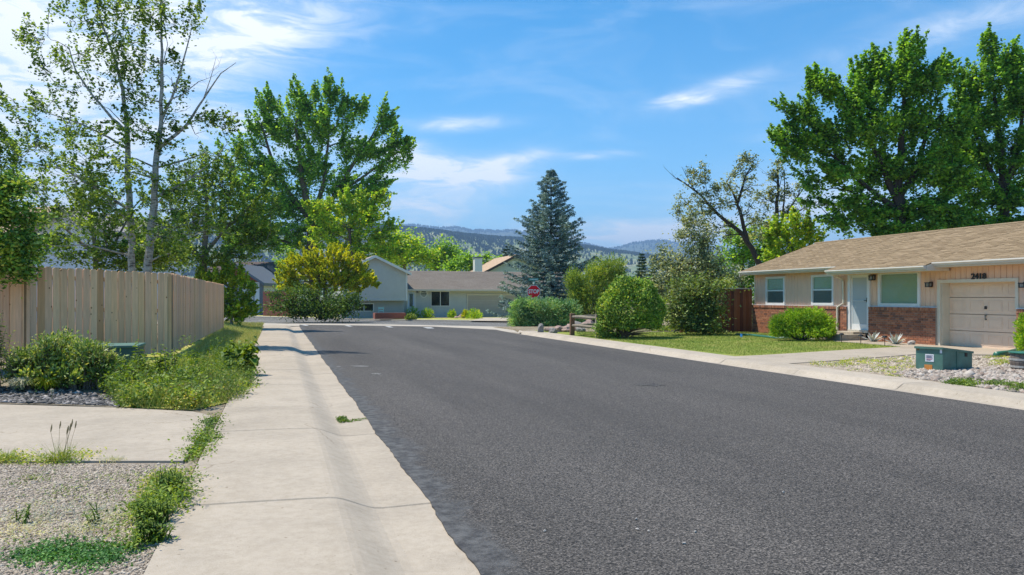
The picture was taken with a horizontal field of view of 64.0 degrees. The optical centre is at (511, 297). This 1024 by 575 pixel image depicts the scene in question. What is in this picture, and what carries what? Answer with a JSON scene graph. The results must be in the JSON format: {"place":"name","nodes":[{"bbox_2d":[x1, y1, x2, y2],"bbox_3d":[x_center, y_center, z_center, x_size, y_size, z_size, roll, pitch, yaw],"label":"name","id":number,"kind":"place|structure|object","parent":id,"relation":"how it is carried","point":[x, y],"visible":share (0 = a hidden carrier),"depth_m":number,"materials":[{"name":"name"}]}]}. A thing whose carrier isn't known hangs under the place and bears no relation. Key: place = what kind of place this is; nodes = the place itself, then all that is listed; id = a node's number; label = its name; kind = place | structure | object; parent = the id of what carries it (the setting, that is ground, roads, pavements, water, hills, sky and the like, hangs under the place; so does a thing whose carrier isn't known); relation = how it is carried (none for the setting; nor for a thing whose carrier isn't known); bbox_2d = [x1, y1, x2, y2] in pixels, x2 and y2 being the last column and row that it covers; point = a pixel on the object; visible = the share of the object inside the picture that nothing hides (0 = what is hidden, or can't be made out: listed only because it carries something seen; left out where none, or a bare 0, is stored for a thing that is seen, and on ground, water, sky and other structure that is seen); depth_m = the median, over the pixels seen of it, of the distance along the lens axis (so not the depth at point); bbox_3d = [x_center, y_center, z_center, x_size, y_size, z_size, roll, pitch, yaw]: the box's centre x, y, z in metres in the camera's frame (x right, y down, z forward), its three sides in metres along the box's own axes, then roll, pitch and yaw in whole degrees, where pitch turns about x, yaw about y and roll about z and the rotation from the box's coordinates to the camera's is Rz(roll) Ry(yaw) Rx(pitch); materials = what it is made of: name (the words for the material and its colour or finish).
{"place":"outdoors","nodes":[
{"label":"outdoors","id":0,"kind":"place"},
{"bbox_2d":[0,463,190,574],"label":"gravel lot","id":1,"kind":"structure","parent":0,"point":[145,562],"depth_m":6.17,"materials":[{"name":"grey gravel"}]},
{"bbox_2d":[11,503,32,524],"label":"leafy weed","id":2,"kind":"object","parent":1,"relation":"on","point":[26,515],"visible":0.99,"depth_m":5.63,"materials":[{"name":"green plant"}]},
{"bbox_2d":[2,464,152,549],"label":"gravel sprigs","id":3,"kind":"object","parent":1,"relation":"on","point":[127,475],"visible":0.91,"depth_m":6.42,"materials":[{"name":"green plant"}]},
{"bbox_2d":[0,531,156,574],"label":"thyme mat","id":4,"kind":"object","parent":1,"relation":"on","point":[47,552],"visible":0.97,"depth_m":4.90,"materials":[{"name":"green plant"}]},
{"bbox_2d":[0,493,165,545],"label":"dry stalks","id":5,"kind":"object","parent":1,"relation":"on","point":[50,522],"visible":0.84,"depth_m":5.55,"materials":[{"name":"plant"}]},
{"bbox_2d":[81,500,101,523],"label":"leafy weed","id":6,"kind":"object","parent":1,"relation":"on","point":[93,514],"visible":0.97,"depth_m":5.61,"materials":[{"name":"green plant"}]},
{"bbox_2d":[126,513,176,549],"bbox_3d":[-2.284,1.457,5.165,0.219,0.196,0.348,0,0,38],"label":"leafy weed","id":7,"kind":"object","parent":1,"relation":"on","point":[156,529],"visible":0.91,"depth_m":5.16,"materials":[{"name":"green plant"}]},
{"bbox_2d":[134,492,175,524],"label":"leafy weed","id":8,"kind":"object","parent":1,"relation":"on","point":[147,506],"visible":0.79,"depth_m":5.61,"materials":[{"name":"green plant"}]},
{"bbox_2d":[96,464,218,558],"bbox_3d":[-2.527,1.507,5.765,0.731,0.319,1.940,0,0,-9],"label":"edge weeds","id":9,"kind":"object","parent":1,"relation":"on","point":[161,495],"visible":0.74,"depth_m":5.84,"materials":[{"name":"green plant"}]},
{"bbox_2d":[150,463,183,497],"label":"leafy weed","id":10,"kind":"object","parent":1,"relation":"on","point":[163,475],"visible":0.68,"depth_m":6.34,"materials":[{"name":"green plant"}]},
{"bbox_2d":[0,404,211,462],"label":"driveway","id":11,"kind":"structure","parent":0,"point":[132,435],"depth_m":9.38,"materials":[{"name":"concrete"}]},
{"bbox_2d":[0,445,116,466],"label":"grass","id":12,"kind":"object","parent":11,"relation":"on","point":[19,458],"visible":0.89,"depth_m":7.72,"materials":[{"name":"green plant"}]},
{"bbox_2d":[22,419,94,463],"bbox_3d":[-4.239,1.350,7.723,0.717,0.401,0.514,0,0,-16],"label":"grass tuft","id":13,"kind":"object","parent":11,"relation":"on","point":[59,457],"visible":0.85,"depth_m":7.73,"materials":[{"name":"green plant"}]},
{"bbox_2d":[96,328,265,409],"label":"verge","id":14,"kind":"structure","parent":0,"point":[179,355],"depth_m":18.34,"materials":[{"name":"green plant"}]},
{"bbox_2d":[93,364,152,391],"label":"broadleaf weed","id":15,"kind":"object","parent":14,"relation":"on","point":[102,377],"visible":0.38,"depth_m":13.29,"materials":[{"name":"green plant"}]},
{"bbox_2d":[101,343,145,371],"bbox_3d":[-7.525,1.146,15.454,1.010,0.538,0.860,0,0,-16],"label":"utility box","id":16,"kind":"object","parent":14,"relation":"on","point":[127,348],"visible":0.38,"depth_m":15.16,"materials":[{"name":"green metal"}]},
{"bbox_2d":[132,339,179,374],"bbox_3d":[-6.305,1.104,14.489,0.960,0.782,0.492,0,0,5],"label":"broadleaf weed","id":17,"kind":"object","parent":14,"relation":"on","point":[155,359],"visible":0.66,"depth_m":14.44,"materials":[{"name":"green plant"}]},
{"bbox_2d":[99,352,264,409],"bbox_3d":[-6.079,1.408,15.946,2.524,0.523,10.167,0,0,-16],"label":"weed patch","id":18,"kind":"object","parent":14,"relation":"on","point":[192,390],"visible":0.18,"depth_m":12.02,"materials":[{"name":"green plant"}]},
{"bbox_2d":[182,320,263,361],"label":"verge turf","id":19,"kind":"structure","parent":14,"relation":"on","point":[235,329],"depth_m":30.32,"materials":[{"name":"green plant"}]},
{"bbox_2d":[194,260,261,324],"bbox_3d":[-13.879,-0.138,39.975,3.404,3.382,1.865,0,0,6],"label":"leafy shrub","id":20,"kind":"object","parent":14,"relation":"on","point":[234,309],"visible":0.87,"depth_m":39.81,"materials":[{"name":"green plant"}]},
{"bbox_2d":[216,336,260,372],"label":"sunflower plant","id":21,"kind":"object","parent":14,"relation":"on","point":[248,352],"visible":0.8,"depth_m":16.18,"materials":[{"name":"green plant"}]},
{"bbox_2d":[210,262,296,276],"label":"roof","id":22,"kind":"structure","parent":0,"point":[270,266],"depth_m":100.68,"materials":[{"name":"grey"}]},
{"bbox_2d":[143,325,479,574],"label":"sidewalk","id":23,"kind":"structure","parent":0,"point":[306,483],"depth_m":6.47,"materials":[{"name":"concrete"}]},
{"bbox_2d":[157,317,511,326],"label":"cross street","id":24,"kind":"structure","parent":0,"point":[317,321],"depth_m":58.20,"materials":[{"name":"grey asphalt"}]},
{"bbox_2d":[299,324,515,332],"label":"gutter pan","id":25,"kind":"object","parent":24,"relation":"on","point":[491,327],"visible":0.61,"depth_m":46.69,"materials":[{"name":"concrete"}]},
{"bbox_2d":[527,278,539,298],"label":"stop sign","id":26,"kind":"object","parent":24,"relation":"on","point":[533,290],"visible":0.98,"depth_m":47.45,"materials":[{"name":"metal"}]},
{"bbox_2d":[248,316,508,321],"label":"sidewalk","id":27,"kind":"structure","parent":0,"point":[383,319],"depth_m":66.11,"materials":[{"name":"concrete"}]},
{"bbox_2d":[0,300,868,473],"bbox_3d":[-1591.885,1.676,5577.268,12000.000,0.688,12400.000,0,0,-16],"label":"ground","id":28,"kind":"structure","parent":0,"point":[215,409],"depth_m":11.55,"materials":[{"name":"soil"}]},
{"bbox_2d":[0,158,63,298],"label":"leafy shrub","id":29,"kind":"object","parent":28,"relation":"on","point":[17,256],"visible":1,"depth_m":15.41,"materials":[{"name":"green plant"}]},
{"bbox_2d":[0,374,123,407],"bbox_3d":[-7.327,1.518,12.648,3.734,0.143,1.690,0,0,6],"label":"dark river rocks","id":30,"kind":"object","parent":28,"relation":"on","point":[43,396],"visible":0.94,"depth_m":12.57,"materials":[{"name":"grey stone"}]},
{"bbox_2d":[0,310,15,386],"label":"leafy shrub","id":31,"kind":"object","parent":30,"relation":"on","point":[4,333],"visible":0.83,"depth_m":13.53,"materials":[{"name":"green plant"}]},
{"bbox_2d":[2,376,33,389],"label":"yellow grass","id":32,"kind":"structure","parent":30,"relation":"on","point":[20,382],"depth_m":13.12,"materials":[{"name":"plant"}]},
{"bbox_2d":[0,339,54,390],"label":"variegated shrub","id":33,"kind":"object","parent":30,"relation":"on","point":[13,364],"visible":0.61,"depth_m":13.27,"materials":[{"name":"green plant"}]},
{"bbox_2d":[25,376,64,390],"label":"yellow grass","id":34,"kind":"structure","parent":30,"relation":"on","point":[45,384],"depth_m":13.18,"materials":[{"name":"green plant"}]},
{"bbox_2d":[16,325,90,391],"bbox_3d":[-7.561,1.047,13.673,1.402,1.182,1.429,0,0,-16],"label":"variegated shrub","id":35,"kind":"object","parent":30,"relation":"on","point":[51,342],"visible":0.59,"depth_m":13.33,"materials":[{"name":"green plant"}]},
{"bbox_2d":[39,330,137,389],"bbox_3d":[-7.115,1.075,13.656,1.433,1.106,1.541,0,0,-40],"label":"variegated shrub","id":36,"kind":"object","parent":30,"relation":"on","point":[88,354],"visible":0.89,"depth_m":13.38,"materials":[{"name":"green plant"}]},
{"bbox_2d":[0,0,153,337],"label":"aspen tree","id":37,"kind":"object","parent":28,"relation":"on","point":[128,214],"visible":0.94,"depth_m":26.93,"materials":[{"name":"green plant"}]},
{"bbox_2d":[0,206,181,319],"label":"house","id":38,"kind":"structure","parent":28,"relation":"on","point":[73,266],"depth_m":44.91,"materials":[{"name":"beige"}]},
{"bbox_2d":[0,121,199,273],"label":"bushy tree","id":39,"kind":"object","parent":28,"relation":"on","point":[98,256],"visible":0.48,"depth_m":30.70,"materials":[{"name":"green plant"}]},
{"bbox_2d":[0,266,223,357],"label":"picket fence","id":40,"kind":"object","parent":28,"relation":"on","point":[99,308],"visible":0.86,"depth_m":17.58,"materials":[{"name":"brown wood"}]},
{"bbox_2d":[89,0,248,275],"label":"aspen tree","id":41,"kind":"object","parent":28,"relation":"on","point":[155,177],"visible":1,"depth_m":26.43,"materials":[{"name":"green plant"}]},
{"bbox_2d":[167,412,230,463],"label":"grass","id":42,"kind":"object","parent":28,"relation":"on","point":[202,441],"visible":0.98,"depth_m":8.85,"materials":[{"name":"green plant"}]},
{"bbox_2d":[121,140,282,275],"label":"bushy tree","id":43,"kind":"object","parent":28,"relation":"on","point":[223,255],"visible":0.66,"depth_m":40.83,"materials":[{"name":"green plant"}]},
{"bbox_2d":[259,279,372,322],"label":"dark shrub","id":44,"kind":"object","parent":28,"relation":"on","point":[305,306],"visible":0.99,"depth_m":57.58,"materials":[{"name":"green plant"}]},
{"bbox_2d":[332,255,566,317],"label":"house","id":45,"kind":"structure","parent":28,"relation":"on","point":[402,290],"depth_m":75.63,"materials":[{"name":"grey"}]},
{"bbox_2d":[431,291,449,305],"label":"window","id":46,"kind":"structure","parent":45,"relation":"in","point":[438,298],"depth_m":75.52,"materials":[{"name":"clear glass"}]},
{"bbox_2d":[505,294,584,326],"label":"juniper hedge","id":47,"kind":"object","parent":28,"relation":"on","point":[529,312],"visible":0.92,"depth_m":45.07,"materials":[{"name":"green plant"}]},
{"bbox_2d":[680,288,751,331],"bbox_3d":[8.826,0.573,35.417,3.299,1.995,0.324,0,0,-15],"label":"red fence","id":48,"kind":"object","parent":28,"relation":"on","point":[742,321],"visible":0.37,"depth_m":35.55,"materials":[{"name":"brown wood"}]},
{"bbox_2d":[757,205,829,262],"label":"round tree","id":49,"kind":"object","parent":28,"relation":"on","point":[783,241],"visible":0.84,"depth_m":46.84,"materials":[{"name":"green plant"}]},
{"bbox_2d":[738,221,1023,349],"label":"house","id":50,"kind":"structure","parent":28,"relation":"on","point":[962,286],"depth_m":27.14,"materials":[{"name":"beige"}]},
{"bbox_2d":[765,276,785,304],"bbox_3d":[10.966,-0.294,34.077,0.085,1.174,1.344,0,0,-16],"label":"window","id":51,"kind":"structure","parent":50,"relation":"in","point":[772,297],"depth_m":34.08,"materials":[{"name":"white glass"}]},
{"bbox_2d":[811,274,833,304],"bbox_3d":[11.808,-0.302,31.126,0.085,1.162,1.316,0,0,-16],"label":"window","id":52,"kind":"structure","parent":50,"relation":"in","point":[818,296],"depth_m":31.16,"materials":[{"name":"white glass"}]},
{"bbox_2d":[851,275,866,329],"bbox_3d":[12.363,0.174,29.163,0.095,1.932,0.894,0,0,-16],"label":"storm door","id":53,"kind":"structure","parent":50,"relation":"in","point":[858,283],"depth_m":29.19,"materials":[{"name":"white metal"}]},
{"bbox_2d":[878,272,920,305],"bbox_3d":[12.899,-0.302,27.302,0.085,1.201,1.926,0,0,-16],"label":"window","id":54,"kind":"structure","parent":50,"relation":"in","point":[880,303],"depth_m":27.23,"materials":[{"name":"green glass"}]},
{"bbox_2d":[950,281,1015,349],"bbox_3d":[14.065,0.501,24.329,0.095,2.023,2.720,0,0,-16],"label":"garage door","id":55,"kind":"structure","parent":50,"relation":"in","point":[1003,310],"depth_m":24.41,"materials":[{"name":"beige metal"}]},
{"bbox_2d":[796,355,1009,390],"bbox_3d":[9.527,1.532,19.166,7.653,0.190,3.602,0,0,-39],"label":"tan gravel","id":56,"kind":"structure","parent":28,"relation":"on","point":[865,367],"depth_m":18.89,"materials":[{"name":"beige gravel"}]},
{"bbox_2d":[914,346,973,370],"bbox_3d":[9.314,1.340,17.662,1.124,0.600,0.612,0,0,-28],"label":"utility box","id":57,"kind":"object","parent":56,"relation":"on","point":[936,358],"visible":0.9,"depth_m":17.40,"materials":[{"name":"green metal"}]},
{"bbox_2d":[892,363,1023,392],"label":"white river rock","id":58,"kind":"object","parent":56,"relation":"on","point":[1006,371],"visible":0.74,"depth_m":16.20,"materials":[{"name":"white stone"}]},
{"bbox_2d":[939,376,982,386],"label":"gravel bed weeds","id":59,"kind":"object","parent":56,"relation":"on","point":[964,382],"visible":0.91,"depth_m":14.55,"materials":[{"name":"green plant"}]},
{"bbox_2d":[977,378,1023,390],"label":"gravel bed weeds","id":60,"kind":"object","parent":56,"relation":"on","point":[1018,385],"visible":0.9,"depth_m":14.26,"materials":[{"name":"green plant"}]},
{"bbox_2d":[1009,353,1023,369],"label":"barrel planter","id":61,"kind":"object","parent":56,"relation":"on","point":[1016,361],"visible":0.77,"depth_m":17.11,"materials":[{"name":"grey wood"}]},
{"bbox_2d":[1012,312,1023,350],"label":"edge juniper","id":62,"kind":"object","parent":56,"relation":"on","point":[1019,334],"visible":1,"depth_m":20.21,"materials":[{"name":"green plant"}]},
{"bbox_2d":[937,22,1023,224],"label":"maple tree","id":63,"kind":"object","parent":28,"relation":"on","point":[1005,196],"visible":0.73,"depth_m":44.63,"materials":[{"name":"green plant"}]},
{"bbox_2d":[257,309,669,319],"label":"lawn","id":64,"kind":"structure","parent":0,"point":[441,318],"depth_m":69.81,"materials":[{"name":"green plant"}]},
{"bbox_2d":[225,263,282,314],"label":"house","id":65,"kind":"structure","parent":64,"relation":"on","point":[261,276],"depth_m":87.08,"materials":[{"name":"stone"}]},
{"bbox_2d":[263,291,294,315],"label":"red fence","id":66,"kind":"object","parent":64,"relation":"on","point":[265,298],"visible":0.29,"depth_m":81.37,"materials":[{"name":"paint"}]},
{"bbox_2d":[270,242,299,290],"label":"leafy shrub","id":67,"kind":"object","parent":64,"relation":"on","point":[285,255],"visible":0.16,"depth_m":83.77,"materials":[{"name":"green plant"}]},
{"bbox_2d":[213,67,417,300],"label":"cottonwood tree","id":68,"kind":"object","parent":64,"relation":"on","point":[313,162],"visible":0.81,"depth_m":99.55,"materials":[{"name":"green plant"}]},
{"bbox_2d":[272,241,381,318],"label":"yellow shrub","id":69,"kind":"object","parent":64,"relation":"on","point":[314,265],"visible":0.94,"depth_m":60.45,"materials":[{"name":"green plant"}]},
{"bbox_2d":[300,183,410,261],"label":"round tree","id":70,"kind":"object","parent":64,"relation":"on","point":[361,218],"visible":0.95,"depth_m":91.69,"materials":[{"name":"green plant"}]},
{"bbox_2d":[373,313,405,318],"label":"planter","id":71,"kind":"object","parent":64,"relation":"on","point":[389,315],"visible":0.98,"depth_m":66.40,"materials":[{"name":"red brick"}]},
{"bbox_2d":[369,223,447,269],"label":"round tree","id":72,"kind":"object","parent":64,"relation":"on","point":[417,250],"visible":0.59,"depth_m":127.60,"materials":[{"name":"green plant"}]},
{"bbox_2d":[414,233,465,270],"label":"round tree","id":73,"kind":"object","parent":64,"relation":"on","point":[450,252],"visible":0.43,"depth_m":131.26,"materials":[{"name":"green plant"}]},
{"bbox_2d":[432,247,502,270],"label":"round tree","id":74,"kind":"object","parent":64,"relation":"on","point":[466,260],"visible":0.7,"depth_m":111.50,"materials":[{"name":"green plant"}]},
{"bbox_2d":[485,169,600,320],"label":"blue spruce","id":75,"kind":"object","parent":64,"relation":"on","point":[555,247],"visible":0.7,"depth_m":57.18,"materials":[{"name":"green plant"}]},
{"bbox_2d":[585,320,676,332],"bbox_3d":[8.903,1.569,47.652,12.536,0.154,24.990,0,0,9],"label":"mulch bed","id":76,"kind":"object","parent":64,"relation":"on","point":[587,329],"visible":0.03,"depth_m":38.35,"materials":[{"name":"brown wood"}]},
{"bbox_2d":[562,251,629,322],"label":"tall juniper","id":77,"kind":"object","parent":76,"relation":"on","point":[599,280],"visible":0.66,"depth_m":47.19,"materials":[{"name":"green plant"}]},
{"bbox_2d":[639,200,751,316],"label":"tree","id":78,"kind":"object","parent":76,"relation":"on","point":[702,245],"visible":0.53,"depth_m":42.69,"materials":[{"name":"green plant"}]},
{"bbox_2d":[630,253,648,313],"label":"dark pine","id":79,"kind":"object","parent":64,"relation":"on","point":[641,263],"visible":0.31,"depth_m":89.81,"materials":[{"name":"green plant"}]},
{"bbox_2d":[664,149,768,264],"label":"ragged tree","id":80,"kind":"object","parent":64,"relation":"on","point":[716,187],"visible":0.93,"depth_m":55.92,"materials":[{"name":"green plant"}]},
{"bbox_2d":[699,216,779,304],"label":"round tree","id":81,"kind":"object","parent":64,"relation":"on","point":[744,253],"visible":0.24,"depth_m":65.71,"materials":[{"name":"green plant"}]},
{"bbox_2d":[740,156,812,247],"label":"ragged tree","id":82,"kind":"object","parent":64,"relation":"on","point":[772,177],"visible":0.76,"depth_m":59.92,"materials":[{"name":"green plant"}]},
{"bbox_2d":[763,25,987,238],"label":"maple tree","id":83,"kind":"object","parent":64,"relation":"on","point":[906,77],"visible":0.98,"depth_m":42.60,"materials":[{"name":"green plant"}]},
{"bbox_2d":[176,227,755,298],"bbox_3d":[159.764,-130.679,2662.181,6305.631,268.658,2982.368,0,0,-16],"label":"hill","id":84,"kind":"structure","parent":0,"point":[633,267],"depth_m":2388.99,"materials":[{"name":"green plant"}]},
{"bbox_2d":[169,222,761,294],"bbox_3d":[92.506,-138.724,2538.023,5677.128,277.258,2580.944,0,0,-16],"label":"hill forest","id":85,"kind":"object","parent":84,"relation":"on","point":[470,238],"visible":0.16,"depth_m":2576.49,"materials":[{"name":"green plant"}]},
{"bbox_2d":[470,254,543,271],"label":"house","id":86,"kind":"structure","parent":0,"point":[496,265],"depth_m":100.98,"materials":[{"name":"beige"}]},
{"bbox_2d":[0,0,1023,248],"label":"sky","id":87,"kind":"structure","parent":0,"point":[494,96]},
{"bbox_2d":[414,226,736,257],"bbox_3d":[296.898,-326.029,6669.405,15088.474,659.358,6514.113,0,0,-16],"label":"mountain","id":88,"kind":"structure","parent":0,"point":[637,248],"depth_m":6969.56,"materials":[{"name":"stone"}]},
{"bbox_2d":[397,223,788,255],"bbox_3d":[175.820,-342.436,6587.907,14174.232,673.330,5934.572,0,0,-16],"label":"mountain forest","id":89,"kind":"object","parent":88,"relation":"on","point":[496,231],"visible":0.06,"depth_m":7351.93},
{"bbox_2d":[299,325,1023,574],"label":"road","id":90,"kind":"structure","parent":0,"point":[506,449],"depth_m":8.19,"materials":[{"name":"grey asphalt"}]},
{"bbox_2d":[536,328,899,355],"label":"lawn","id":91,"kind":"structure","parent":0,"point":[728,350],"depth_m":26.63,"materials":[{"name":"green plant"}]},
{"bbox_2d":[569,313,600,337],"bbox_3d":[3.073,1.145,34.060,1.362,1.050,4.455,0,0,8],"label":"split rail fence","id":92,"kind":"object","parent":91,"relation":"on","point":[573,316],"visible":0.59,"depth_m":33.59,"materials":[{"name":"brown wood"}]},
{"bbox_2d":[588,271,669,338],"bbox_3d":[4.581,0.705,31.515,3.215,3.454,2.633,0,0,-16],"label":"round shrub","id":93,"kind":"object","parent":91,"relation":"on","point":[627,291],"visible":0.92,"depth_m":31.00,"materials":[{"name":"green plant"}]},
{"bbox_2d":[662,261,749,335],"bbox_3d":[7.464,0.177,33.278,3.468,3.341,3.111,0,0,-35],"label":"leafy shrub","id":94,"kind":"object","parent":91,"relation":"on","point":[705,316],"visible":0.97,"depth_m":32.99,"materials":[{"name":"green plant"}]},
{"bbox_2d":[767,305,838,340],"bbox_3d":[10.223,0.896,28.810,2.436,1.287,2.058,0,0,-16],"label":"round juniper","id":95,"kind":"object","parent":91,"relation":"on","point":[800,323],"visible":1,"depth_m":28.50,"materials":[{"name":"green plant"}]},
{"bbox_2d":[804,331,865,340],"bbox_3d":[11.454,1.410,29.824,1.200,0.420,2.679,0,0,-16],"label":"stoop","id":96,"kind":"object","parent":91,"relation":"on","point":[849,335],"visible":0.31,"depth_m":28.65,"materials":[{"name":"concrete"}]},
{"bbox_2d":[519,331,1023,409],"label":"sidewalk","id":97,"kind":"structure","parent":0,"point":[1008,399],"depth_m":16.67,"materials":[{"name":"concrete"}]},
{"bbox_2d":[737,339,1009,363],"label":"driveway","id":98,"kind":"structure","parent":0,"point":[903,349],"depth_m":22.22,"materials":[{"name":"concrete"}]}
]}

